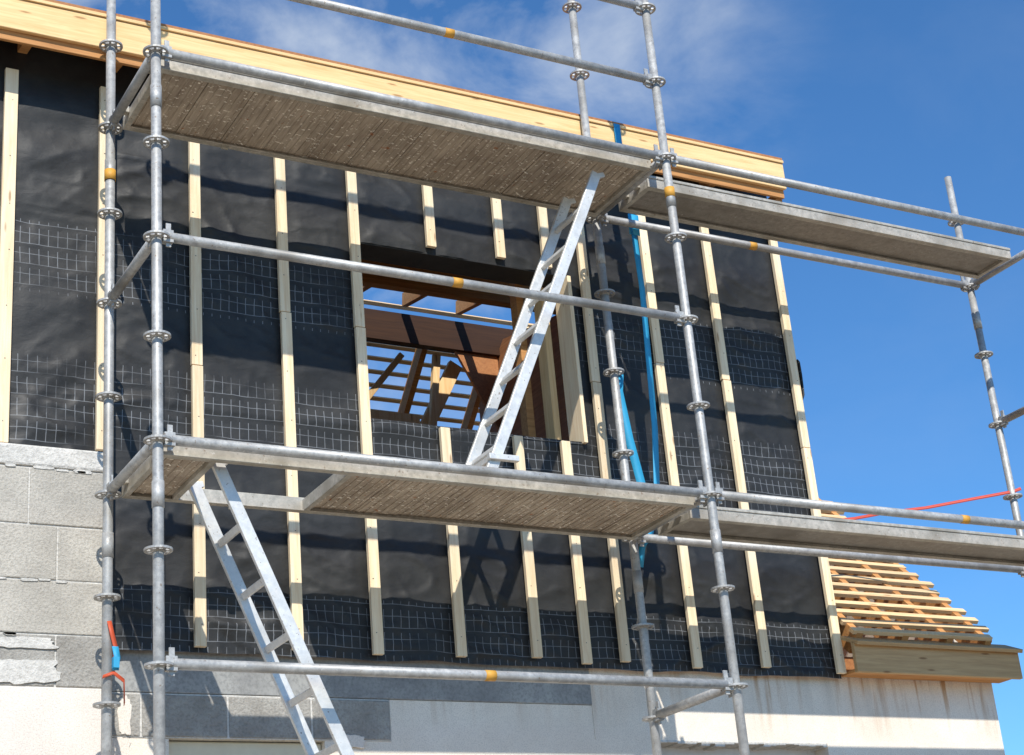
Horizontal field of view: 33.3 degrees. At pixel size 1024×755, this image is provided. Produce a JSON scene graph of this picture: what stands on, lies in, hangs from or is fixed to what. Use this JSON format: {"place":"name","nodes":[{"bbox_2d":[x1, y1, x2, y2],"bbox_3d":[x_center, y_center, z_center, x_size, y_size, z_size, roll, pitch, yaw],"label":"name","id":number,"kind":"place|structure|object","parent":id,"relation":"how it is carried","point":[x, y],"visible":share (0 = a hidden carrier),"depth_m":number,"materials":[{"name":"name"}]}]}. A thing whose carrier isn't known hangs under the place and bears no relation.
{"place":"outdoors","nodes":[
{"label":"outdoors","id":0,"kind":"place"},
{"bbox_2d":[112,696,365,754],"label":"render patch","id":1,"kind":"object","parent":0,"point":[120,745],"visible":0.71,"depth_m":8.10,"materials":[{"name":"white paint"}]},
{"bbox_2d":[0,0,786,189],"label":"fascia board","id":2,"kind":"object","parent":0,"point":[43,21],"visible":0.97,"depth_m":9.72,"materials":[{"name":"beige wood"}]},
{"bbox_2d":[0,29,783,198],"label":"fascia underboard","id":3,"kind":"object","parent":2,"relation":"attached to","point":[60,46],"visible":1,"depth_m":9.15,"materials":[{"name":"brown wood"}]},
{"bbox_2d":[22,0,782,163],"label":"fascia top strip","id":4,"kind":"object","parent":2,"relation":"on","point":[259,49],"visible":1,"depth_m":9.93,"materials":[{"name":"beige wood"}]},
{"bbox_2d":[44,0,781,159],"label":"dormer sheathing","id":5,"kind":"object","parent":2,"relation":"on","point":[346,64],"visible":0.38,"depth_m":9.98,"materials":[{"name":"brown wood"}]},
{"bbox_2d":[366,286,510,308],"bbox_3d":[-3.877,-1.184,11.553,9.400,0.260,0.070,7,-25,-28],"label":"purlin","id":6,"kind":"object","parent":5,"relation":"attached to","point":[438,297],"depth_m":13.30,"materials":[{"name":"brown wood"}]},
{"bbox_2d":[0,40,841,678],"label":"wall membrane","id":7,"kind":"object","parent":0,"point":[52,368],"depth_m":9.28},
{"bbox_2d":[0,68,18,442],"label":"batten","id":8,"kind":"object","parent":7,"relation":"attached to","point":[8,173],"depth_m":8.66,"materials":[{"name":"beige wood"}]},
{"bbox_2d":[95,86,105,450],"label":"wall batten","id":9,"kind":"object","parent":7,"relation":"attached to","point":[100,311],"depth_m":8.82,"materials":[{"name":"beige wood"}]},
{"bbox_2d":[188,142,202,365],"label":"wall batten","id":10,"kind":"object","parent":7,"relation":"attached to","point":[196,349],"depth_m":9.13,"materials":[{"name":"beige wood"}]},
{"bbox_2d":[191,365,206,647],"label":"wall batten","id":11,"kind":"object","parent":7,"relation":"attached to","point":[199,557],"depth_m":8.53,"materials":[{"name":"beige wood"}]},
{"bbox_2d":[273,157,290,312],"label":"wall batten","id":12,"kind":"object","parent":7,"relation":"attached to","point":[281,228],"depth_m":9.46,"materials":[{"name":"beige wood"}]},
{"bbox_2d":[280,312,303,649],"bbox_3d":[-1.150,0.508,8.940,0.059,1.860,0.027,7,-25,-28],"label":"batten","id":13,"kind":"object","parent":7,"relation":"attached to","point":[295,584],"depth_m":8.93,"materials":[{"name":"beige wood"}]},
{"bbox_2d":[345,171,364,327],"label":"wall batten","id":14,"kind":"object","parent":7,"relation":"attached to","point":[354,247],"depth_m":9.67,"materials":[{"name":"beige wood"}]},
{"bbox_2d":[354,327,383,654],"bbox_3d":[-0.764,0.574,9.140,0.062,1.838,0.027,7,-25,-28],"label":"batten","id":15,"kind":"object","parent":7,"relation":"attached to","point":[376,623],"depth_m":9.04,"materials":[{"name":"beige wood"}]},
{"bbox_2d":[421,185,436,248],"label":"wall batten","id":16,"kind":"object","parent":7,"relation":"attached to","point":[428,215],"depth_m":9.99,"materials":[{"name":"beige wood"}]},
{"bbox_2d":[439,427,466,656],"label":"wall batten","id":17,"kind":"object","parent":7,"relation":"attached to","point":[454,567],"depth_m":9.18,"materials":[{"name":"beige wood"}]},
{"bbox_2d":[490,198,505,259],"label":"wall batten","id":18,"kind":"object","parent":7,"relation":"attached to","point":[497,223],"depth_m":10.21,"materials":[{"name":"beige wood"}]},
{"bbox_2d":[512,435,542,658],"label":"wall batten","id":19,"kind":"object","parent":7,"relation":"attached to","point":[530,580],"depth_m":9.39,"materials":[{"name":"beige wood"}]},
{"bbox_2d":[536,206,551,268],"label":"wall batten","id":20,"kind":"object","parent":7,"relation":"attached to","point":[542,219],"depth_m":10.39,"materials":[{"name":"beige wood"}]},
{"bbox_2d":[559,441,592,664],"bbox_3d":[0.358,0.968,9.627,0.059,1.300,0.027,7,-25,-28],"label":"wall batten","id":21,"kind":"object","parent":7,"relation":"attached to","point":[578,578],"depth_m":9.54,"materials":[{"name":"beige wood"}]},
{"bbox_2d":[576,225,599,382],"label":"wall batten","id":22,"kind":"object","parent":7,"relation":"attached to","point":[590,335],"depth_m":10.30,"materials":[{"name":"beige wood"}]},
{"bbox_2d":[591,382,630,662],"bbox_3d":[0.564,0.805,9.826,0.064,1.677,0.027,7,-25,-28],"label":"wall batten","id":23,"kind":"object","parent":7,"relation":"attached to","point":[613,547],"depth_m":9.73,"materials":[{"name":"beige wood"}]},
{"bbox_2d":[635,214,663,362],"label":"wall batten","id":24,"kind":"object","parent":7,"relation":"attached to","point":[656,341],"depth_m":10.61,"materials":[{"name":"beige wood"}]},
{"bbox_2d":[654,363,702,668],"bbox_3d":[0.974,0.782,10.082,0.064,1.879,0.027,7,-25,-28],"label":"wall batten","id":25,"kind":"object","parent":7,"relation":"attached to","point":[683,556],"depth_m":9.98,"materials":[{"name":"beige wood"}]},
{"bbox_2d":[699,227,729,380],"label":"wall batten","id":26,"kind":"object","parent":7,"relation":"attached to","point":[715,312],"depth_m":10.82,"materials":[{"name":"beige wood"}]},
{"bbox_2d":[721,380,771,667],"bbox_3d":[1.404,0.853,10.306,0.059,1.806,0.027,7,-25,-28],"label":"wall batten","id":27,"kind":"object","parent":7,"relation":"attached to","point":[755,588],"depth_m":10.22,"materials":[{"name":"beige wood"}]},
{"bbox_2d":[768,240,809,447],"bbox_3d":[1.774,-0.307,11.066,0.060,1.625,0.027,7,-25,-28],"label":"wall batten","id":28,"kind":"object","parent":7,"relation":"attached to","point":[790,353],"depth_m":11.00,"materials":[{"name":"beige wood"}]},
{"bbox_2d":[801,448,846,673],"bbox_3d":[1.904,1.105,10.488,0.060,1.430,0.027,7,-25,-28],"label":"wall batten","id":29,"kind":"object","parent":7,"relation":"attached to","point":[834,629],"depth_m":10.41,"materials":[{"name":"beige wood"}]},
{"bbox_2d":[419,360,461,424],"bbox_3d":[-0.634,0.257,14.058,0.544,0.893,0.050,7,-25,-28],"label":"truss brace","id":30,"kind":"object","parent":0,"point":[449,376],"visible":0.56,"depth_m":14.17,"materials":[{"name":"brown wood"}]},
{"bbox_2d":[370,409,419,422],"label":"tie beam","id":31,"kind":"structure","parent":30,"relation":"attached to","point":[394,416],"depth_m":13.87,"materials":[{"name":"brown wood"}]},
{"bbox_2d":[57,0,1023,754],"label":"sky","id":32,"kind":"structure","parent":0,"point":[883,99],"materials":[{"name":"blue"}]},
{"bbox_2d":[112,668,1004,754],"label":"render wall","id":33,"kind":"structure","parent":0,"point":[857,716],"depth_m":9.80,"materials":[{"name":"white paint"}]},
{"bbox_2d":[661,747,814,754],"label":"window frames","id":34,"kind":"structure","parent":33,"relation":"attached to","point":[688,751],"depth_m":9.86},
{"bbox_2d":[660,740,826,751],"bbox_3d":[1.293,2.128,9.861,1.175,0.031,0.184,7,-25,-28],"label":"opening head","id":35,"kind":"object","parent":33,"relation":"in","point":[716,745],"visible":0.88,"depth_m":9.81},
{"bbox_2d":[556,276,587,443],"bbox_3d":[0.348,-0.089,10.213,0.025,1.075,0.164,7,-25,-28],"label":"window jamb board","id":36,"kind":"object","parent":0,"point":[573,392],"depth_m":10.18,"materials":[{"name":"beige wood"}]},
{"bbox_2d":[841,669,1010,682],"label":"eave soffit","id":37,"kind":"structure","parent":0,"point":[851,673],"depth_m":10.53,"materials":[{"name":"wood"}]},
{"bbox_2d":[851,642,1022,679],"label":"eave fascia","id":38,"kind":"structure","parent":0,"point":[877,659],"depth_m":10.45,"materials":[{"name":"beige wood"}]},
{"bbox_3d":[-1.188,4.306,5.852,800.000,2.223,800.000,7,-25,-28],"label":"ground","id":39,"kind":"structure","parent":0,"visible":0},
{"bbox_2d":[0,686,100,754],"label":"render wall","id":40,"kind":"structure","parent":39,"relation":"on","point":[47,721],"depth_m":7.81,"materials":[{"name":"white paint"}]},
{"bbox_2d":[0,633,54,686],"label":"block","id":41,"kind":"structure","parent":40,"relation":"on","point":[25,653],"depth_m":7.89,"materials":[{"name":"grey concrete"}]},
{"bbox_2d":[0,464,102,688],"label":"block mortar","id":42,"kind":"object","parent":40,"relation":"on","point":[55,635],"depth_m":8.12,"materials":[{"name":"grey concrete"}]},
{"bbox_2d":[0,465,28,522],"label":"block","id":43,"kind":"structure","parent":42,"relation":"in","point":[13,494],"depth_m":8.14,"materials":[{"name":"grey concrete"}]},
{"bbox_2d":[0,523,56,579],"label":"block","id":44,"kind":"structure","parent":42,"relation":"in","point":[28,551],"depth_m":8.07,"materials":[{"name":"grey concrete"}]},
{"bbox_2d":[0,463,91,684],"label":"mortar smears","id":45,"kind":"object","parent":42,"relation":"attached to","point":[14,672],"visible":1,"depth_m":7.88,"materials":[{"name":"grey concrete"}]},
{"bbox_2d":[0,579,101,635],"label":"block","id":46,"kind":"structure","parent":42,"relation":"in","point":[53,607],"depth_m":8.02,"materials":[{"name":"grey concrete"}]},
{"bbox_2d":[0,442,102,472],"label":"levelling bed","id":47,"kind":"object","parent":42,"relation":"on","point":[33,455],"visible":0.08,"depth_m":8.30,"materials":[{"name":"grey concrete"}]},
{"bbox_2d":[29,468,102,528],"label":"block","id":48,"kind":"structure","parent":42,"relation":"in","point":[59,498],"depth_m":8.26,"materials":[{"name":"grey concrete"}]},
{"bbox_2d":[58,527,101,582],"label":"block","id":49,"kind":"structure","parent":42,"relation":"in","point":[79,554],"depth_m":8.19,"materials":[{"name":"grey concrete"}]},
{"bbox_3d":[-2.733,-0.278,8.502,10.340,3.230,0.135,7,-25,-28],"label":"wall","id":50,"kind":"object","parent":42,"relation":"on","visible":0},
{"bbox_2d":[17,44,30,53],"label":"dormer rafter","id":51,"kind":"object","parent":50,"relation":"on","point":[24,49],"visible":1,"depth_m":9.09,"materials":[{"name":"brown wood"}]},
{"bbox_2d":[116,64,122,72],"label":"dormer rafter","id":52,"kind":"object","parent":50,"relation":"on","point":[118,66],"visible":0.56,"depth_m":9.32,"materials":[{"name":"brown wood"}]},
{"bbox_2d":[402,292,426,306],"bbox_3d":[0.023,-1.003,12.397,0.050,0.765,3.667,7,-25,-28],"label":"dormer rafter","id":53,"kind":"object","parent":50,"relation":"on","point":[408,299],"visible":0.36,"depth_m":13.84,"materials":[{"name":"brown wood"}]},
{"bbox_2d":[2,99,832,651],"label":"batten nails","id":54,"kind":"object","parent":50,"relation":"attached to","point":[282,233],"visible":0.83,"depth_m":9.25,"materials":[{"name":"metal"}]},
{"bbox_2d":[360,242,582,444],"bbox_3d":[-0.282,-0.159,9.916,1.382,1.100,0.188,7,-25,-28],"label":"membrane reveal","id":55,"kind":"object","parent":50,"relation":"attached to","point":[438,263],"visible":0.4,"depth_m":10.06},
{"bbox_2d":[534,288,561,439],"bbox_3d":[0.234,0.201,10.226,0.045,2.700,0.100,7,-25,-28],"label":"window jamb post","id":56,"kind":"object","parent":50,"relation":"attached to","point":[549,394],"depth_m":10.27,"materials":[{"name":"beige wood"}]},
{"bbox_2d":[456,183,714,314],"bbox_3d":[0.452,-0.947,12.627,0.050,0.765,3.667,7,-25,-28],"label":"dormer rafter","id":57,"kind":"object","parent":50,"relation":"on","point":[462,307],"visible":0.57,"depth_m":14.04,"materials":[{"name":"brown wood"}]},
{"bbox_2d":[768,197,781,201],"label":"verge rafter","id":58,"kind":"object","parent":50,"relation":"attached to","point":[775,199],"visible":0.11,"depth_m":11.22,"materials":[{"name":"brown wood"}]},
{"bbox_2d":[796,359,804,398],"bbox_3d":[1.840,0.021,10.962,0.030,0.280,0.050,7,-25,-28],"label":"membrane flap","id":59,"kind":"object","parent":50,"relation":"attached to","point":[800,376],"visible":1,"depth_m":10.97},
{"bbox_2d":[56,636,101,687],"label":"block","id":60,"kind":"structure","parent":40,"relation":"on","point":[78,658],"depth_m":7.99,"materials":[{"name":"grey concrete"}]},
{"bbox_2d":[169,741,320,754],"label":"shutter box","id":61,"kind":"object","parent":40,"relation":"attached to","point":[210,748],"visible":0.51,"depth_m":8.37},
{"bbox_2d":[112,693,390,739],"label":"lintel blocks","id":62,"kind":"structure","parent":40,"relation":"on","point":[206,716],"depth_m":8.40,"materials":[{"name":"concrete"}]},
{"bbox_2d":[112,692,390,743],"bbox_3d":[-1.317,1.703,8.493,1.493,0.216,0.174,7,-25,-28],"label":"mortar bed","id":63,"kind":"object","parent":40,"relation":"on","point":[227,739],"visible":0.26,"depth_m":8.38,"materials":[{"name":"grey concrete"}]},
{"bbox_2d":[112,649,591,704],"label":"ring beam","id":64,"kind":"structure","parent":63,"relation":"on","point":[135,674],"depth_m":8.78,"materials":[{"name":"concrete"}]},
{"bbox_2d":[844,657,854,671],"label":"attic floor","id":65,"kind":"structure","parent":40,"relation":"on","point":[849,663],"depth_m":10.67,"materials":[{"name":"brown wood"}]},
{"bbox_2d":[363,299,511,425],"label":"roof battens","id":66,"kind":"object","parent":65,"relation":"on","point":[430,352],"depth_m":14.40,"materials":[{"name":"brown wood"}]},
{"bbox_2d":[508,283,535,436],"bbox_3d":[0.094,0.256,10.330,0.050,2.700,0.080,7,-25,-28],"label":"window jamb post","id":67,"kind":"object","parent":65,"relation":"on","point":[526,409],"depth_m":10.37,"materials":[{"name":"brown wood"}]},
{"bbox_2d":[479,315,568,440],"bbox_3d":[0.740,0.755,12.560,0.030,3.440,3.770,7,-25,-28],"label":"interior panel","id":68,"kind":"object","parent":65,"relation":"on","point":[538,407],"visible":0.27,"depth_m":13.63,"materials":[{"name":"brown wood"}]},
{"bbox_2d":[361,259,555,314],"bbox_3d":[-3.635,-1.106,11.085,9.400,0.200,0.070,7,-25,-28],"label":"window header","id":69,"kind":"object","parent":68,"relation":"attached to","point":[423,288],"depth_m":12.69,"materials":[{"name":"brown wood"}]},
{"bbox_2d":[841,636,1022,652],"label":"eave tilt board","id":70,"kind":"object","parent":40,"relation":"attached to","point":[927,644],"visible":1,"depth_m":10.47,"materials":[{"name":"beige wood"}]},
{"bbox_2d":[849,627,992,640],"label":"roof batten","id":71,"kind":"object","parent":70,"relation":"on","point":[921,634],"visible":1,"depth_m":10.52,"materials":[{"name":"brown wood"}]},
{"bbox_2d":[92,0,1023,754],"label":"scaffold","id":72,"kind":"object","parent":39,"relation":"on","point":[204,100],"visible":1,"depth_m":9.03,"materials":[{"name":"metal"}]},
{"bbox_2d":[102,621,124,704],"bbox_3d":[-1.806,1.293,7.781,0.110,0.391,0.034,7,-25,-28],"label":"ratchet strap","id":73,"kind":"object","parent":72,"relation":"attached to","point":[116,659],"visible":1,"depth_m":7.78,"materials":[{"name":"fabric"}]},
{"bbox_2d":[189,463,354,754],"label":"ladder","id":74,"kind":"object","parent":72,"relation":"on","point":[291,634],"visible":0.88,"depth_m":7.78,"materials":[{"name":"metal"}]},
{"bbox_2d":[465,170,604,467],"bbox_3d":[0.116,-0.264,9.170,0.929,1.909,0.375,7,-25,-28],"label":"ladder","id":75,"kind":"object","parent":72,"relation":"on","point":[493,456],"visible":0.84,"depth_m":9.13,"materials":[{"name":"metal"}]},
{"bbox_2d":[613,123,659,566],"bbox_3d":[0.703,-0.260,10.091,0.322,2.870,0.041,7,-25,-28],"label":"blue lifting strap","id":76,"kind":"object","parent":72,"relation":"attached to","point":[630,442],"visible":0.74,"depth_m":9.96,"materials":[{"name":"blue fabric"}]},
{"bbox_2d":[841,487,1020,519],"bbox_3d":[2.627,0.833,10.970,1.340,0.201,0.120,-1,-23,-10],"label":"barrier tape","id":77,"kind":"object","parent":72,"relation":"attached to","point":[947,503],"visible":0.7,"depth_m":11.03,"materials":[{"name":"red plastic"}]},
{"bbox_2d":[829,565,956,656],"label":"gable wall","id":78,"kind":"structure","parent":39,"relation":"on","point":[846,653],"depth_m":11.73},
{"bbox_2d":[364,308,512,357],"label":"ridge beam","id":79,"kind":"structure","parent":78,"relation":"on","point":[411,331],"depth_m":14.07,"materials":[{"name":"brown wood"}]},
{"bbox_2d":[369,352,403,398],"bbox_3d":[-1.067,0.018,14.029,0.399,0.467,0.062,-3,-22,-5],"label":"truss brace","id":80,"kind":"object","parent":79,"relation":"attached to","point":[386,373],"visible":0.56,"depth_m":14.03,"materials":[{"name":"brown wood"}]},
{"bbox_2d":[428,353,440,425],"bbox_3d":[-0.637,0.167,14.022,0.159,0.787,0.050,7,-25,-28],"label":"truss brace","id":81,"kind":"object","parent":79,"relation":"attached to","point":[434,391],"visible":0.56,"depth_m":14.03,"materials":[{"name":"brown wood"}]},
{"bbox_2d":[454,351,502,430],"bbox_3d":[-0.270,0.146,14.120,0.390,0.730,0.030,7,-25,-28],"label":"gusset panel","id":82,"kind":"object","parent":79,"relation":"attached to","point":[481,371],"visible":0.73,"depth_m":14.18,"materials":[{"name":"brown wood"}]},
{"bbox_2d":[837,613,863,652],"bbox_3d":[1.070,0.612,12.416,0.050,3.679,3.679,7,-25,-28],"label":"front rafter","id":83,"kind":"object","parent":79,"relation":"attached to","point":[845,631],"visible":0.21,"depth_m":10.36,"materials":[{"name":"brown wood"}]},
{"bbox_2d":[830,571,908,640],"bbox_3d":[1.385,0.653,12.585,0.050,3.679,3.679,7,-25,-28],"label":"front rafter","id":84,"kind":"object","parent":79,"relation":"attached to","point":[904,638],"visible":0.14,"depth_m":10.77,"materials":[{"name":"brown wood"}]},
{"bbox_2d":[831,558,953,642],"bbox_3d":[1.700,0.694,12.754,0.050,3.679,3.679,7,-25,-28],"label":"front rafter","id":85,"kind":"object","parent":79,"relation":"attached to","point":[948,640],"visible":0.14,"depth_m":11.06,"materials":[{"name":"brown wood"}]},
{"bbox_2d":[821,514,846,517],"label":"roof batten","id":86,"kind":"object","parent":85,"relation":"attached to","point":[830,516],"visible":0.13,"depth_m":12.11,"materials":[{"name":"brown wood"}]},
{"bbox_2d":[828,558,905,570],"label":"roof batten","id":87,"kind":"object","parent":85,"relation":"attached to","point":[852,563],"visible":0.56,"depth_m":11.43,"materials":[{"name":"brown wood"}]},
{"bbox_2d":[830,566,918,578],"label":"roof batten","id":88,"kind":"object","parent":85,"relation":"attached to","point":[861,571],"visible":0.56,"depth_m":11.31,"materials":[{"name":"brown wood"}]},
{"bbox_2d":[832,582,939,595],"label":"roof batten","id":89,"kind":"object","parent":85,"relation":"attached to","point":[884,589],"visible":0.56,"depth_m":11.08,"materials":[{"name":"brown wood"}]},
{"bbox_2d":[833,590,951,603],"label":"roof batten","id":90,"kind":"object","parent":85,"relation":"on","point":[884,596],"visible":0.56,"depth_m":10.97,"materials":[{"name":"brown wood"}]},
{"bbox_2d":[819,498,991,644],"bbox_3d":[1.980,0.730,12.905,0.050,3.679,3.679,7,-25,-28],"label":"front rafter","id":91,"kind":"object","parent":79,"relation":"attached to","point":[946,605],"visible":0.14,"depth_m":11.24,"materials":[{"name":"brown wood"}]},
{"bbox_2d":[821,510,843,514],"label":"roof batten","id":92,"kind":"object","parent":91,"relation":"attached to","point":[829,511],"visible":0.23,"depth_m":12.24,"materials":[{"name":"brown wood"}]},
{"bbox_2d":[831,574,933,587],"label":"roof batten","id":93,"kind":"object","parent":91,"relation":"attached to","point":[872,580],"visible":0.56,"depth_m":11.20,"materials":[{"name":"brown wood"}]},
{"bbox_2d":[835,600,965,614],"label":"roof batten","id":94,"kind":"object","parent":91,"relation":"attached to","point":[888,606],"visible":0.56,"depth_m":10.85,"materials":[{"name":"brown wood"}]},
{"bbox_2d":[836,608,978,623],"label":"roof batten","id":95,"kind":"object","parent":91,"relation":"attached to","point":[903,616],"visible":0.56,"depth_m":10.74,"materials":[{"name":"brown wood"}]},
{"bbox_2d":[838,618,988,632],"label":"roof batten","id":96,"kind":"object","parent":91,"relation":"attached to","point":[910,625],"visible":1,"depth_m":10.63,"materials":[{"name":"brown wood"}]},
{"bbox_3d":[-5.342,5.568,13.068,11.400,3.680,0.200,7,-25,-28],"label":"rear wall","id":97,"kind":"object","parent":39,"relation":"on","visible":0},
{"bbox_2d":[398,348,426,413],"bbox_3d":[-1.429,1.994,14.946,0.050,3.865,3.865,7,-25,-28],"label":"rafter","id":98,"kind":"object","parent":97,"relation":"on","point":[412,381],"visible":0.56,"depth_m":14.28,"materials":[{"name":"brown wood"}]},
{"bbox_2d":[461,387,480,429],"bbox_3d":[-0.886,2.065,15.237,0.050,3.865,3.865,7,-25,-28],"label":"rafter","id":99,"kind":"object","parent":97,"relation":"on","point":[470,415],"visible":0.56,"depth_m":14.63,"materials":[{"name":"brown wood"}]}
]}

